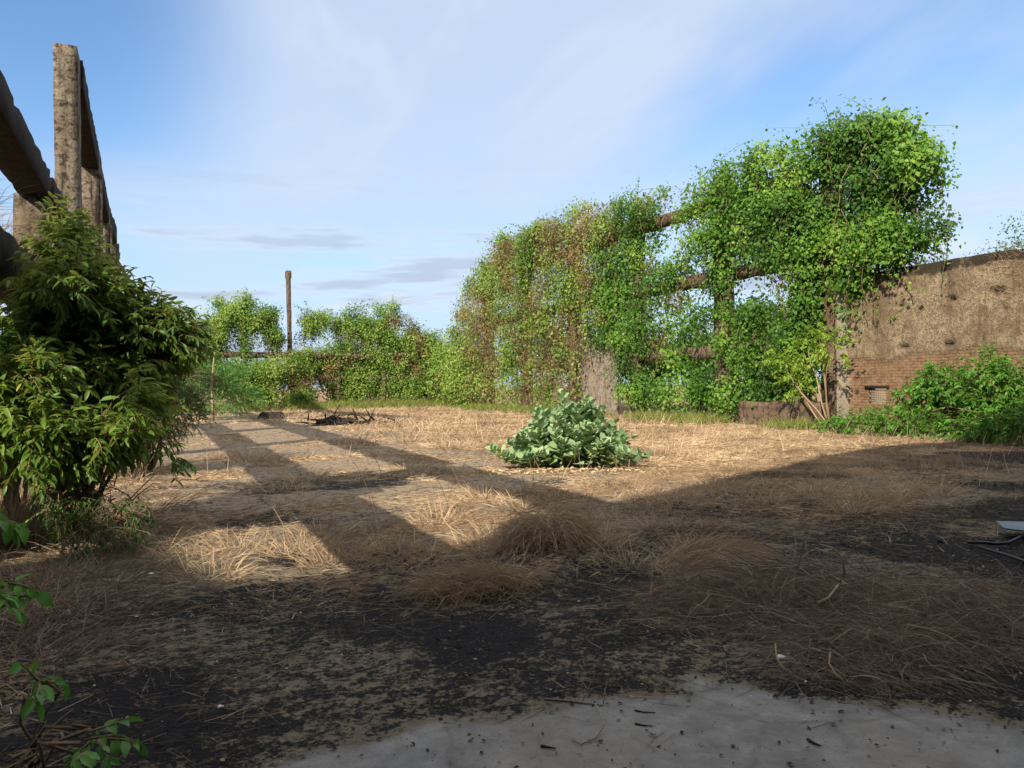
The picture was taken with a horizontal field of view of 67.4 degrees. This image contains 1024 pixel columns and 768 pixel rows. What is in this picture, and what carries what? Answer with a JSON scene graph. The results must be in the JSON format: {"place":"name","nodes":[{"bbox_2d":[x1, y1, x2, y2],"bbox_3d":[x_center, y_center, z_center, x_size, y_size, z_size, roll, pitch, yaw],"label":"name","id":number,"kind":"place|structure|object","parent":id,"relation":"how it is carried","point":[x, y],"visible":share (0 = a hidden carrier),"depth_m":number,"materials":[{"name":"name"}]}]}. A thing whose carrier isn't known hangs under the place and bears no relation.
{"place":"outdoors","nodes":[
{"label":"outdoors","id":0,"kind":"place"},
{"bbox_2d":[151,404,737,445],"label":"dry grass","id":1,"kind":"structure","parent":0,"point":[425,416],"depth_m":35.31,"materials":[{"name":"plant"}]},
{"bbox_2d":[0,384,1023,767],"bbox_3d":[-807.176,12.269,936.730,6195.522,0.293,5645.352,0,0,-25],"label":"ground","id":2,"kind":"structure","parent":0,"point":[374,680],"depth_m":4.53,"materials":[{"name":"brown soil"}]},
{"bbox_2d":[0,508,30,549],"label":"plant","id":3,"kind":"object","parent":2,"relation":"on","point":[7,525],"visible":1,"depth_m":3.42,"materials":[{"name":"green plant"}]},
{"bbox_2d":[0,570,54,623],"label":"plant","id":4,"kind":"object","parent":2,"relation":"on","point":[43,598],"visible":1,"depth_m":3.04,"materials":[{"name":"green plant"}]},
{"bbox_2d":[0,310,89,519],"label":"leafy bush","id":5,"kind":"object","parent":2,"relation":"on","point":[7,342],"visible":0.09,"depth_m":8.08,"materials":[{"name":"green plant"}]},
{"bbox_2d":[0,42,118,305],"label":"concrete frame","id":6,"kind":"object","parent":2,"relation":"on","point":[79,176],"visible":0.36,"depth_m":22.64,"materials":[{"name":"grey concrete"}]},
{"bbox_2d":[0,170,49,252],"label":"straw tuft","id":7,"kind":"object","parent":6,"relation":"on","point":[8,224],"visible":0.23,"depth_m":8.76,"materials":[{"name":"beige plant"}]},
{"bbox_2d":[25,477,100,543],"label":"plant","id":8,"kind":"object","parent":2,"relation":"on","point":[71,488],"visible":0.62,"depth_m":7.43,"materials":[{"name":"green plant"}]},
{"bbox_2d":[0,478,132,550],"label":"dry grass","id":9,"kind":"structure","parent":2,"relation":"on","point":[14,513],"depth_m":7.89,"materials":[{"name":"plant"}]},
{"bbox_2d":[5,660,146,767],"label":"plant","id":10,"kind":"object","parent":2,"relation":"on","point":[86,755],"visible":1,"depth_m":2.90,"materials":[{"name":"green plant"}]},
{"bbox_2d":[22,468,160,567],"bbox_3d":[-4.117,1.222,7.505,1.263,0.920,1.502,0,0,-25],"label":"weed clump","id":11,"kind":"object","parent":2,"relation":"on","point":[92,537],"visible":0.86,"depth_m":7.43,"materials":[{"name":"green plant"}]},
{"bbox_2d":[0,331,183,542],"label":"leafy bush","id":12,"kind":"object","parent":2,"relation":"on","point":[59,446],"visible":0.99,"depth_m":7.40,"materials":[{"name":"green plant"}]},
{"bbox_2d":[102,387,156,518],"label":"dry stalks","id":13,"kind":"object","parent":12,"relation":"on","point":[117,475],"visible":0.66,"depth_m":8.00,"materials":[{"name":"beige plant"}]},
{"bbox_2d":[0,191,223,499],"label":"leafy bush","id":14,"kind":"object","parent":2,"relation":"on","point":[116,328],"visible":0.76,"depth_m":8.41,"materials":[{"name":"green plant"}]},
{"bbox_2d":[0,454,228,709],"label":"dry grass","id":15,"kind":"structure","parent":2,"relation":"on","point":[65,573],"depth_m":6.07,"materials":[{"name":"plant"}]},
{"bbox_2d":[102,362,216,471],"bbox_3d":[-7.191,0.392,14.679,2.446,2.683,3.805,-1,0,25],"label":"leafy bush","id":16,"kind":"object","parent":2,"relation":"on","point":[189,399],"visible":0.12,"depth_m":15.28,"materials":[{"name":"green plant"}]},
{"bbox_2d":[139,412,196,488],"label":"plant","id":17,"kind":"object","parent":2,"relation":"on","point":[181,462],"visible":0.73,"depth_m":8.55,"materials":[{"name":"green plant"}]},
{"bbox_2d":[166,308,234,400],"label":"climbing vine","id":18,"kind":"object","parent":2,"relation":"on","point":[221,348],"visible":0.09,"depth_m":58.07,"materials":[{"name":"green plant"}]},
{"bbox_2d":[179,343,268,420],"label":"sapling","id":19,"kind":"object","parent":2,"relation":"on","point":[210,380],"visible":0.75,"depth_m":40.14,"materials":[{"name":"green plant"}]},
{"bbox_2d":[206,347,283,388],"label":"tree","id":20,"kind":"object","parent":2,"relation":"on","point":[248,359],"visible":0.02,"depth_m":73.59,"materials":[{"name":"green plant"}]},
{"bbox_2d":[214,346,322,409],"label":"climbing vine","id":21,"kind":"object","parent":2,"relation":"on","point":[264,375],"visible":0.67,"depth_m":57.79,"materials":[{"name":"green plant"}]},
{"bbox_2d":[257,411,284,418],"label":"stump","id":22,"kind":"object","parent":2,"relation":"on","point":[267,414],"visible":0.79,"depth_m":40.68,"materials":[{"name":"brown wood"}]},
{"bbox_2d":[187,270,429,401],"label":"concrete frame","id":23,"kind":"object","parent":2,"relation":"on","point":[288,276],"visible":0.42,"depth_m":61.24,"materials":[{"name":"grey concrete"}]},
{"bbox_2d":[202,287,292,366],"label":"climbing vine","id":24,"kind":"object","parent":23,"relation":"attached to","point":[265,320],"visible":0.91,"depth_m":58.80,"materials":[{"name":"green plant"}]},
{"bbox_2d":[253,345,364,399],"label":"tree","id":25,"kind":"object","parent":2,"relation":"on","point":[333,383],"visible":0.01,"depth_m":81.77,"materials":[{"name":"green plant"}]},
{"bbox_2d":[175,396,481,412],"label":"weeds","id":26,"kind":"object","parent":2,"relation":"on","point":[348,403],"visible":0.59,"depth_m":58.38,"materials":[{"name":"green plant"}]},
{"bbox_2d":[284,300,382,404],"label":"climbing vine","id":27,"kind":"object","parent":2,"relation":"on","point":[326,366],"visible":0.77,"depth_m":61.98,"materials":[{"name":"green plant"}]},
{"bbox_2d":[296,406,394,425],"bbox_3d":[-7.214,1.356,34.216,3.209,0.871,4.639,-1,0,28],"label":"branch pile","id":28,"kind":"object","parent":2,"relation":"on","point":[332,419],"visible":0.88,"depth_m":33.62,"materials":[{"name":"brown wood"}]},
{"bbox_2d":[333,295,422,402],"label":"climbing vine","id":29,"kind":"object","parent":2,"relation":"on","point":[364,330],"visible":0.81,"depth_m":63.38,"materials":[{"name":"green plant"}]},
{"bbox_2d":[352,344,421,393],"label":"tree","id":30,"kind":"object","parent":2,"relation":"on","point":[389,367],"visible":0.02,"depth_m":73.23,"materials":[{"name":"green plant"}]},
{"bbox_2d":[386,318,442,402],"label":"climbing vine","id":31,"kind":"object","parent":2,"relation":"on","point":[413,392],"visible":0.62,"depth_m":64.13,"materials":[{"name":"green plant"}]},
{"bbox_2d":[402,317,498,406],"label":"climbing vine","id":32,"kind":"object","parent":2,"relation":"on","point":[445,382],"visible":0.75,"depth_m":59.43,"materials":[{"name":"green plant"}]},
{"bbox_2d":[379,538,571,612],"bbox_3d":[-0.251,1.433,5.970,1.534,0.385,1.196,-1,0,8],"label":"hay mound","id":33,"kind":"object","parent":2,"relation":"on","point":[436,582],"visible":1,"depth_m":5.91,"materials":[{"name":"plant"}]},
{"bbox_2d":[0,530,1023,767],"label":"char flakes","id":34,"kind":"object","parent":2,"relation":"on","point":[402,709],"visible":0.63,"depth_m":4.17,"materials":[{"name":"brown wood"}]},
{"bbox_2d":[0,517,1023,767],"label":"loose straw","id":35,"kind":"object","parent":2,"relation":"on","point":[300,617],"visible":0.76,"depth_m":4.74,"materials":[{"name":"beige plant"}]},
{"bbox_2d":[3,476,1021,767],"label":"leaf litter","id":36,"kind":"object","parent":2,"relation":"on","point":[465,604],"visible":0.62,"depth_m":5.20,"materials":[{"name":"brown plant"}]},
{"bbox_2d":[540,744,555,748],"bbox_3d":[0.159,1.595,3.375,0.068,0.013,0.013,-1,0,18],"label":"charred stick","id":37,"kind":"object","parent":2,"relation":"on","point":[543,746],"visible":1,"depth_m":3.38,"materials":[{"name":"brown wood"}]},
{"bbox_2d":[476,489,627,560],"bbox_3d":[0.340,1.279,7.316,1.505,0.646,1.403,0,0,-25],"label":"clump","id":38,"kind":"object","parent":2,"relation":"on","point":[570,523],"visible":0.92,"depth_m":7.11,"materials":[{"name":"plant"}]},
{"bbox_2d":[128,412,989,586],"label":"dry grass","id":39,"kind":"structure","parent":2,"relation":"on","point":[342,550],"depth_m":8.41,"materials":[{"name":"plant"}]},
{"bbox_2d":[485,389,653,468],"bbox_3d":[1.242,0.889,15.229,3.211,1.603,2.039,-1,0,12],"label":"milkweed shrub","id":40,"kind":"object","parent":2,"relation":"on","point":[572,433],"visible":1,"depth_m":14.73,"materials":[{"name":"green plant"}]},
{"bbox_2d":[544,698,602,705],"bbox_3d":[0.307,1.592,3.850,0.299,0.013,0.012,-1,0,14],"label":"stick","id":41,"kind":"object","parent":2,"relation":"on","point":[569,701],"visible":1,"depth_m":3.86,"materials":[{"name":"brown wood"}]},
{"bbox_2d":[486,465,663,475],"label":"fallen leaves","id":42,"kind":"object","parent":2,"relation":"on","point":[595,468],"visible":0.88,"depth_m":14.24,"materials":[{"name":"beige plant"}]},
{"bbox_2d":[572,703,604,744],"bbox_3d":[0.383,1.571,3.584,0.124,0.049,0.414,-1,0,24],"label":"wire loop","id":43,"kind":"object","parent":2,"relation":"on","point":[595,737],"visible":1,"depth_m":3.47,"materials":[{"name":"grey metal"}]},
{"bbox_2d":[534,324,651,375],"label":"tree","id":44,"kind":"object","parent":2,"relation":"on","point":[555,346],"visible":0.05,"depth_m":62.21,"materials":[{"name":"green plant"}]},
{"bbox_2d":[436,400,826,430],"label":"weeds","id":45,"kind":"object","parent":2,"relation":"on","point":[673,416],"visible":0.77,"depth_m":32.52,"materials":[{"name":"plant"}]},
{"bbox_2d":[577,177,694,415],"bbox_3d":[6.149,-4.239,38.670,3.333,11.961,8.927,0,0,-25],"label":"climbing vine","id":46,"kind":"object","parent":2,"relation":"on","point":[620,329],"visible":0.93,"depth_m":38.26,"materials":[{"name":"green plant"}]},
{"bbox_2d":[634,709,654,712],"bbox_3d":[0.646,1.593,3.734,0.101,0.010,0.017,-1,0,20],"label":"charred stick","id":47,"kind":"object","parent":2,"relation":"on","point":[643,711],"visible":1,"depth_m":3.73,"materials":[{"name":"brown wood"}]},
{"bbox_2d":[619,337,699,408],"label":"tree","id":48,"kind":"object","parent":2,"relation":"on","point":[654,366],"visible":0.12,"depth_m":50.50,"materials":[{"name":"green plant"}]},
{"bbox_2d":[483,144,844,426],"bbox_3d":[4.931,-3.527,42.292,0.752,10.827,32.470,0,0,-25],"label":"concrete frame","id":49,"kind":"object","parent":2,"relation":"on","point":[594,382],"visible":0.32,"depth_m":38.61,"materials":[{"name":"grey concrete"}]},
{"bbox_2d":[442,192,627,409],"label":"climbing vine","id":50,"kind":"object","parent":49,"relation":"attached to","point":[539,235],"visible":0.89,"depth_m":47.85,"materials":[{"name":"green plant"}]},
{"bbox_2d":[637,140,787,422],"bbox_3d":[8.754,-4.064,33.429,3.212,11.511,9.340,0,0,-25],"label":"climbing vine","id":51,"kind":"object","parent":49,"relation":"attached to","point":[702,393],"visible":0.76,"depth_m":32.56,"materials":[{"name":"green plant"}]},
{"bbox_2d":[718,254,883,422],"bbox_3d":[10.778,-1.570,28.946,2.719,6.551,8.173,0,0,-25],"label":"climbing vine","id":52,"kind":"object","parent":49,"relation":"attached to","point":[798,307],"visible":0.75,"depth_m":28.63,"materials":[{"name":"green plant"}]},
{"bbox_2d":[736,94,966,324],"bbox_3d":[11.053,-5.905,27.031,4.403,8.262,9.542,0,0,-25],"label":"climbing vine","id":53,"kind":"object","parent":49,"relation":"attached to","point":[906,165],"visible":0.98,"depth_m":25.85,"materials":[{"name":"green plant"}]},
{"bbox_2d":[647,325,713,386],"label":"tree","id":54,"kind":"object","parent":2,"relation":"on","point":[676,347],"visible":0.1,"depth_m":50.22,"materials":[{"name":"green plant"}]},
{"bbox_2d":[630,519,791,574],"bbox_3d":[1.808,1.371,6.596,1.504,0.432,1.326,0,0,-25],"label":"hay mound","id":55,"kind":"object","parent":2,"relation":"on","point":[706,545],"visible":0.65,"depth_m":6.46,"materials":[{"name":"plant"}]},
{"bbox_2d":[661,288,815,374],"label":"tree","id":56,"kind":"object","parent":2,"relation":"on","point":[689,344],"visible":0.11,"depth_m":41.45,"materials":[{"name":"green plant"}]},
{"bbox_2d":[777,654,786,658],"bbox_3d":[1.520,1.540,4.330,0.054,0.028,0.028,-1,0,-20],"label":"paper scrap","id":57,"kind":"object","parent":2,"relation":"on","point":[781,657],"visible":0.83,"depth_m":4.32,"materials":[{"name":"white paper"}]},
{"bbox_2d":[738,397,831,425],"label":"wall","id":58,"kind":"structure","parent":2,"relation":"on","point":[789,409],"depth_m":28.55,"materials":[{"name":"concrete"}]},
{"bbox_2d":[549,462,1023,587],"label":"char flakes","id":59,"kind":"object","parent":2,"relation":"on","point":[981,558],"visible":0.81,"depth_m":8.37,"materials":[{"name":"brown wood"}]},
{"bbox_2d":[576,518,1023,717],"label":"stalk heap","id":60,"kind":"object","parent":2,"relation":"on","point":[887,600],"visible":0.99,"depth_m":4.82,"materials":[{"name":"plant"}]},
{"bbox_2d":[711,537,818,585],"bbox_3d":[1.855,1.226,5.543,0.731,0.405,0.777,-1,0,20],"label":"brushwood","id":61,"kind":"object","parent":60,"relation":"on","point":[755,566],"visible":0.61,"depth_m":5.46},
{"bbox_2d":[774,643,789,671],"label":"pale twig","id":62,"kind":"object","parent":60,"relation":"on","point":[775,646],"visible":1,"depth_m":4.03,"materials":[{"name":"wood"}]},
{"bbox_2d":[818,543,845,604],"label":"curved twig","id":63,"kind":"object","parent":60,"relation":"on","point":[833,592],"visible":0.97,"depth_m":4.84,"materials":[{"name":"wood"}]},
{"bbox_2d":[828,651,842,679],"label":"pale twig","id":64,"kind":"object","parent":60,"relation":"on","point":[829,659],"visible":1,"depth_m":3.92,"materials":[{"name":"wood"}]},
{"bbox_2d":[908,624,969,649],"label":"pale twig","id":65,"kind":"object","parent":60,"relation":"on","point":[936,632],"visible":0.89,"depth_m":4.31,"materials":[{"name":"brown wood"}]},
{"bbox_2d":[754,321,864,430],"bbox_3d":[10.204,-0.249,26.540,1.535,3.688,4.320,0,0,-25],"label":"sapling","id":66,"kind":"object","parent":2,"relation":"on","point":[827,337],"visible":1,"depth_m":26.44,"materials":[{"name":"green plant"}]},
{"bbox_2d":[806,738,820,745],"bbox_3d":[1.331,1.583,3.390,0.015,0.015,0.070,0,0,-25],"label":"charred stick","id":67,"kind":"object","parent":2,"relation":"on","point":[811,741],"visible":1,"depth_m":3.39,"materials":[{"name":"brown wood"}]},
{"bbox_2d":[812,398,1023,445],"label":"ground creeper","id":68,"kind":"object","parent":2,"relation":"on","point":[881,425],"visible":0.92,"depth_m":21.25,"materials":[{"name":"green plant"}]},
{"bbox_2d":[833,249,1023,437],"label":"brick wall","id":69,"kind":"structure","parent":2,"relation":"on","point":[952,313],"depth_m":24.16,"materials":[{"name":"concrete"}]},
{"bbox_2d":[969,239,1023,281],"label":"straw tuft","id":70,"kind":"object","parent":69,"relation":"attached to","point":[1003,260],"visible":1,"depth_m":21.78,"materials":[{"name":"beige plant"}]},
{"bbox_2d":[990,277,1023,308],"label":"straw tuft","id":71,"kind":"object","parent":69,"relation":"attached to","point":[1007,292],"visible":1,"depth_m":21.78,"materials":[{"name":"beige plant"}]},
{"bbox_2d":[888,341,1023,439],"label":"leafy bush","id":72,"kind":"object","parent":2,"relation":"on","point":[936,393],"visible":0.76,"depth_m":20.88,"materials":[{"name":"green plant"}]},
{"bbox_2d":[965,212,1023,256],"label":"tree","id":73,"kind":"object","parent":2,"relation":"on","point":[1019,243],"visible":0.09,"depth_m":30.02,"materials":[{"name":"green plant"}]},
{"bbox_2d":[967,533,1023,544],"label":"hose","id":74,"kind":"object","parent":2,"relation":"on","point":[998,543],"visible":1,"depth_m":7.35,"materials":[{"name":"black rubber"}]},
{"bbox_2d":[978,546,1023,562],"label":"hose","id":75,"kind":"object","parent":2,"relation":"on","point":[1001,553],"visible":0.98,"depth_m":6.88,"materials":[{"name":"black rubber"}]},
{"bbox_2d":[996,521,1023,530],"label":"plastic sheet","id":76,"kind":"object","parent":2,"relation":"on","point":[1012,525],"visible":1,"depth_m":7.80,"materials":[{"name":"white plastic"}]},
{"bbox_2d":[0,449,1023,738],"bbox_3d":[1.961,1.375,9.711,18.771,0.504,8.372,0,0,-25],"label":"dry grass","id":77,"kind":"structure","parent":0,"point":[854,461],"depth_m":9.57,"materials":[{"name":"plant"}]},
{"bbox_2d":[0,407,1023,572],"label":"grass stalks","id":78,"kind":"object","parent":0,"point":[472,426],"depth_m":16.01,"materials":[{"name":"plant"}]},
{"bbox_2d":[0,0,1023,387],"label":"sky","id":79,"kind":"structure","parent":0,"point":[360,150],"materials":[{"name":"blue"}]},
{"bbox_2d":[30,422,1023,504],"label":"dry grass","id":80,"kind":"structure","parent":0,"point":[749,433],"depth_m":18.61,"materials":[{"name":"plant"}]}
]}

